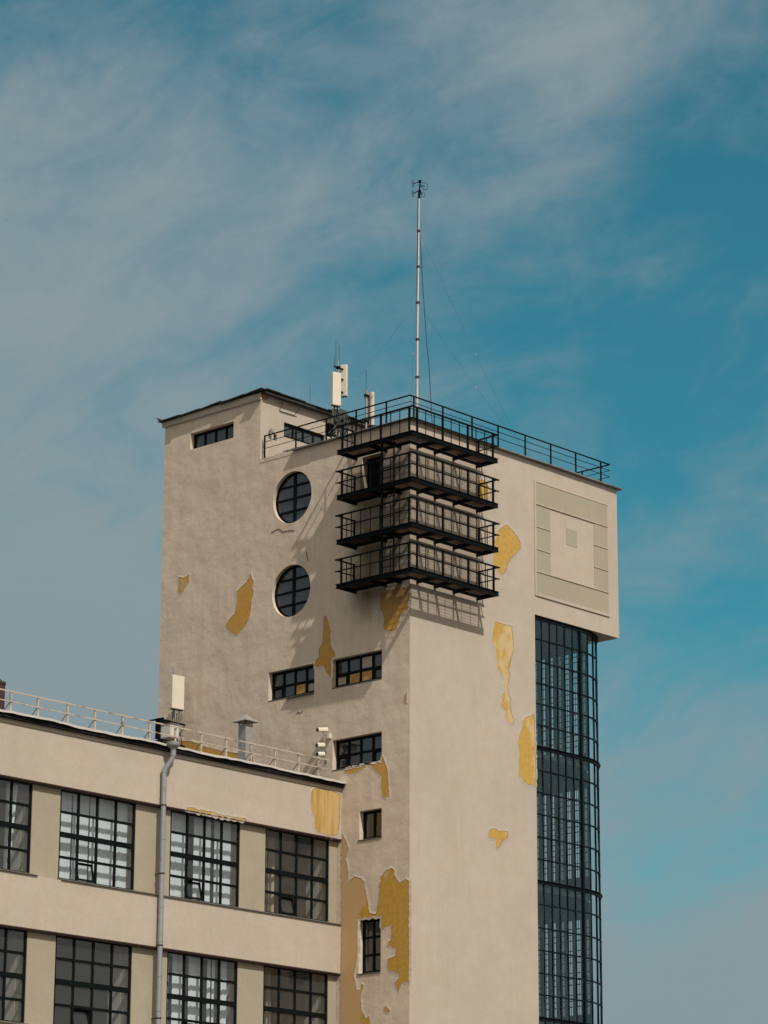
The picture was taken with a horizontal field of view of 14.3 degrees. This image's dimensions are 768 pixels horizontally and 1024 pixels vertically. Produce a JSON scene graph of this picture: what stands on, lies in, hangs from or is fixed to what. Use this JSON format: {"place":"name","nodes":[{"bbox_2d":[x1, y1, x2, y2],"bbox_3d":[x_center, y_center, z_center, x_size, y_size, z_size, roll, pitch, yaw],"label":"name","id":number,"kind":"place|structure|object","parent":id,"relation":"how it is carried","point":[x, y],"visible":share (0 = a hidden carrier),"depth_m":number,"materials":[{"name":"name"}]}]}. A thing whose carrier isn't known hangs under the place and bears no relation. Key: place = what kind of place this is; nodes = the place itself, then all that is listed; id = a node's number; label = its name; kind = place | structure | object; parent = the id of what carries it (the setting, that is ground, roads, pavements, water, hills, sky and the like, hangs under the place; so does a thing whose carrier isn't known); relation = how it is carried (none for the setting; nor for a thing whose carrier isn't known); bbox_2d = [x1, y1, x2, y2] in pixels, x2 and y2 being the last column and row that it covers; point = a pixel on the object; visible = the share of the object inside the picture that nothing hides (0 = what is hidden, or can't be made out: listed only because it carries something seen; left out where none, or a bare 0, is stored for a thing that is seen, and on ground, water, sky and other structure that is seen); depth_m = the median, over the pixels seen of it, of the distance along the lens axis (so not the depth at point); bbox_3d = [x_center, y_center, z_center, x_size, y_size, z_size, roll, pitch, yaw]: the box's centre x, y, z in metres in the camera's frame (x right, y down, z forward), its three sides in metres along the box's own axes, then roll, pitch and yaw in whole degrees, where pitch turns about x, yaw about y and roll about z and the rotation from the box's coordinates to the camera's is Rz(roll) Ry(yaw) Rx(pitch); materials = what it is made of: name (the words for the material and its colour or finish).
{"place":"outdoors","nodes":[
{"label":"outdoors","id":0,"kind":"place"},
{"bbox_2d":[0,0,767,1023],"label":"sky","id":1,"kind":"structure","parent":0,"point":[202,202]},
{"bbox_3d":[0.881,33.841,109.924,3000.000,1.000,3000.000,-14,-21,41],"label":"ground","id":2,"kind":"structure","parent":0,"visible":0},
{"bbox_2d":[0,709,345,1023],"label":"factory wing","id":3,"kind":"structure","parent":2,"relation":"on","point":[76,951],"depth_m":111.36,"materials":[{"name":"beige paint"}]},
{"bbox_2d":[0,679,5,709],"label":"smoke stack","id":4,"kind":"object","parent":3,"relation":"on","point":[2,692],"visible":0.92,"depth_m":110.08,"materials":[{"name":"red brick"}]},
{"bbox_2d":[3,784,17,868],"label":"curtain","id":5,"kind":"object","parent":3,"relation":"attached to","point":[15,788],"visible":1,"depth_m":107.02,"materials":[{"name":"fabric"}]},
{"bbox_2d":[0,928,26,1022],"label":"window","id":6,"kind":"structure","parent":3,"relation":"in","point":[4,974],"depth_m":105.39,"materials":[{"name":"black paint"}]},
{"bbox_2d":[0,778,31,872],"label":"window","id":7,"kind":"structure","parent":3,"relation":"in","point":[9,825],"depth_m":106.79,"materials":[{"name":"black paint"}]},
{"bbox_2d":[53,936,131,1023],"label":"window","id":8,"kind":"structure","parent":3,"relation":"in","point":[72,982],"depth_m":108.02,"materials":[{"name":"black paint"}]},
{"bbox_2d":[59,791,128,887],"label":"vertical blind","id":9,"kind":"object","parent":3,"relation":"attached to","point":[105,831],"visible":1,"depth_m":109.78,"materials":[{"name":"fabric"}]},
{"bbox_2d":[58,790,135,889],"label":"window","id":10,"kind":"structure","parent":3,"relation":"in","point":[77,837],"depth_m":109.43,"materials":[{"name":"black paint"}]},
{"bbox_2d":[0,688,328,775],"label":"roof railing","id":11,"kind":"object","parent":3,"relation":"on","point":[94,719],"visible":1,"depth_m":112.05,"materials":[{"name":"metal"}]},
{"bbox_2d":[151,741,179,1023],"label":"downpipe","id":12,"kind":"object","parent":3,"relation":"attached to","point":[173,746],"visible":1,"depth_m":110.81,"materials":[{"name":"grey metal"}]},
{"bbox_2d":[146,668,184,746],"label":"antenna pole","id":13,"kind":"object","parent":3,"relation":"on","point":[162,740],"visible":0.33,"depth_m":125.38,"materials":[{"name":"metal"}]},
{"bbox_2d":[155,718,178,741],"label":"equipment box","id":14,"kind":"object","parent":13,"relation":"attached to","point":[164,729],"visible":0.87,"depth_m":124.66,"materials":[{"name":"paint"}]},
{"bbox_2d":[171,725,177,735],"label":"box door","id":15,"kind":"structure","parent":14,"relation":"in","point":[172,728],"depth_m":124.45,"materials":[{"name":"paint"}]},
{"bbox_2d":[169,675,184,740],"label":"panel antenna","id":16,"kind":"object","parent":13,"relation":"attached to","point":[176,701],"visible":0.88,"depth_m":125.51,"materials":[{"name":"plastic"}]},
{"bbox_2d":[167,953,226,1023],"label":"vertical blind","id":17,"kind":"object","parent":3,"relation":"attached to","point":[193,986],"visible":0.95,"depth_m":112.07,"materials":[{"name":"fabric"}]},
{"bbox_2d":[170,812,231,904],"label":"vertical blind","id":18,"kind":"object","parent":3,"relation":"attached to","point":[177,864],"visible":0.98,"depth_m":113.55,"materials":[{"name":"fabric"}]},
{"bbox_2d":[166,952,236,1023],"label":"window","id":19,"kind":"structure","parent":3,"relation":"in","point":[183,997],"depth_m":111.86,"materials":[{"name":"black paint"}]},
{"bbox_2d":[169,811,239,906],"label":"window","id":20,"kind":"structure","parent":3,"relation":"in","point":[186,856],"depth_m":113.23,"materials":[{"name":"black paint"}]},
{"bbox_2d":[233,715,258,760],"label":"vent duct","id":21,"kind":"object","parent":3,"relation":"on","point":[245,730],"visible":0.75,"depth_m":119.33,"materials":[{"name":"metal"}]},
{"bbox_2d":[266,971,270,1023],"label":"curtain","id":22,"kind":"object","parent":3,"relation":"attached to","point":[268,983],"visible":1,"depth_m":115.46,"materials":[{"name":"white fabric"}]},
{"bbox_2d":[267,836,274,911],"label":"curtain","id":23,"kind":"object","parent":3,"relation":"attached to","point":[271,865],"visible":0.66,"depth_m":116.80,"materials":[{"name":"white fabric"}]},
{"bbox_2d":[263,966,326,1023],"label":"window","id":24,"kind":"structure","parent":3,"relation":"in","point":[278,1010],"depth_m":115.41,"materials":[{"name":"black paint"}]},
{"bbox_2d":[264,829,328,921],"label":"window","id":25,"kind":"structure","parent":3,"relation":"in","point":[295,875],"depth_m":116.71,"materials":[{"name":"black paint"}]},
{"bbox_2d":[156,387,622,1023],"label":"tower building","id":26,"kind":"structure","parent":2,"relation":"on","point":[462,799],"depth_m":122.04,"materials":[{"name":"paint"}]},
{"bbox_2d":[194,423,233,448],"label":"window","id":27,"kind":"structure","parent":26,"relation":"in","point":[226,427],"depth_m":128.78,"materials":[{"name":"black paint"}]},
{"bbox_2d":[275,565,309,616],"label":"round window","id":28,"kind":"structure","parent":26,"relation":"in","point":[294,578],"depth_m":123.55,"materials":[{"name":"black glass"}]},
{"bbox_2d":[272,665,313,699],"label":"window","id":29,"kind":"structure","parent":26,"relation":"in","point":[304,688],"depth_m":122.34,"materials":[{"name":"black paint"}]},
{"bbox_2d":[276,472,310,522],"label":"round window","id":30,"kind":"structure","parent":26,"relation":"in","point":[295,497],"depth_m":124.61,"materials":[{"name":"black paint"}]},
{"bbox_2d":[284,423,323,443],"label":"window","id":31,"kind":"structure","parent":26,"relation":"in","point":[287,425],"depth_m":128.53,"materials":[{"name":"black paint"}]},
{"bbox_2d":[315,743,326,752],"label":"security camera","id":32,"kind":"object","parent":26,"relation":"attached to","point":[321,745],"visible":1,"depth_m":119.88,"materials":[{"name":"plastic"}]},
{"bbox_2d":[316,752,326,761],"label":"security camera","id":33,"kind":"object","parent":26,"relation":"attached to","point":[321,754],"visible":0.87,"depth_m":119.76,"materials":[{"name":"plastic"}]},
{"bbox_2d":[316,727,328,735],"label":"security camera","id":34,"kind":"object","parent":26,"relation":"attached to","point":[322,729],"visible":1,"depth_m":119.98,"materials":[{"name":"plastic"}]},
{"bbox_2d":[327,345,349,437],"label":"antenna pole","id":35,"kind":"object","parent":26,"relation":"on","point":[339,418],"visible":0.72,"depth_m":124.37,"materials":[{"name":"metal"}]},
{"bbox_2d":[331,372,340,436],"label":"panel antenna","id":36,"kind":"object","parent":35,"relation":"attached to","point":[335,389],"visible":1,"depth_m":124.42,"materials":[{"name":"plastic"}]},
{"bbox_2d":[339,364,347,397],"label":"panel antenna","id":37,"kind":"object","parent":35,"relation":"attached to","point":[344,382],"visible":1,"depth_m":125.42,"materials":[{"name":"plastic"}]},
{"bbox_2d":[336,651,381,686],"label":"window","id":38,"kind":"structure","parent":26,"relation":"in","point":[367,660],"depth_m":120.07,"materials":[{"name":"black paint"}]},
{"bbox_2d":[336,733,381,768],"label":"window","id":39,"kind":"structure","parent":26,"relation":"in","point":[348,762],"depth_m":119.35,"materials":[{"name":"black paint"}]},
{"bbox_2d":[364,390,369,428],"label":"antenna pole","id":40,"kind":"object","parent":26,"relation":"on","point":[366,395],"visible":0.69,"depth_m":125.71,"materials":[{"name":"metal"}]},
{"bbox_2d":[364,392,373,426],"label":"panel antenna","id":41,"kind":"object","parent":40,"relation":"attached to","point":[371,396],"visible":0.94,"depth_m":125.74,"materials":[{"name":"plastic"}]},
{"bbox_2d":[362,918,380,972],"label":"window","id":42,"kind":"structure","parent":26,"relation":"in","point":[374,936],"depth_m":116.66,"materials":[{"name":"black paint"}]},
{"bbox_2d":[363,809,381,838],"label":"window","id":43,"kind":"structure","parent":26,"relation":"in","point":[374,812],"depth_m":118.03,"materials":[{"name":"black paint"}]},
{"bbox_2d":[367,456,380,486],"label":"door","id":44,"kind":"structure","parent":26,"relation":"in","point":[368,480],"depth_m":122.02,"materials":[{"name":"black paint"}]},
{"bbox_2d":[368,458,380,486],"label":"door panel","id":45,"kind":"structure","parent":26,"relation":"in","point":[373,466],"depth_m":121.90,"materials":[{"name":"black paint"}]},
{"bbox_2d":[335,451,498,512],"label":"metal balcony","id":46,"kind":"structure","parent":26,"relation":"attached to","point":[416,483],"depth_m":120.38,"materials":[{"name":"black paint"}]},
{"bbox_2d":[336,405,498,467],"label":"metal balcony","id":47,"kind":"structure","parent":26,"relation":"attached to","point":[478,459],"depth_m":120.92,"materials":[{"name":"black paint"}]},
{"bbox_2d":[335,541,499,600],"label":"metal balcony","id":48,"kind":"structure","parent":26,"relation":"attached to","point":[418,576],"depth_m":119.41,"materials":[{"name":"black paint"}]},
{"bbox_2d":[380,441,394,572],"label":"ladder","id":49,"kind":"object","parent":48,"relation":"on","point":[393,515],"visible":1,"depth_m":119.20,"materials":[{"name":"black metal"}]},
{"bbox_2d":[335,496,499,556],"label":"metal balcony","id":50,"kind":"structure","parent":26,"relation":"attached to","point":[478,548],"depth_m":119.89,"materials":[{"name":"black paint"}]},
{"bbox_2d":[313,180,529,456],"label":"antenna mast","id":51,"kind":"object","parent":26,"relation":"on","point":[417,338],"visible":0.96,"depth_m":123.58,"materials":[{"name":"grey metal"}]},
{"bbox_2d":[264,394,609,480],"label":"roof railing","id":52,"kind":"object","parent":26,"relation":"on","point":[472,423],"visible":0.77,"depth_m":124.77,"materials":[{"name":"black metal"}]}
]}

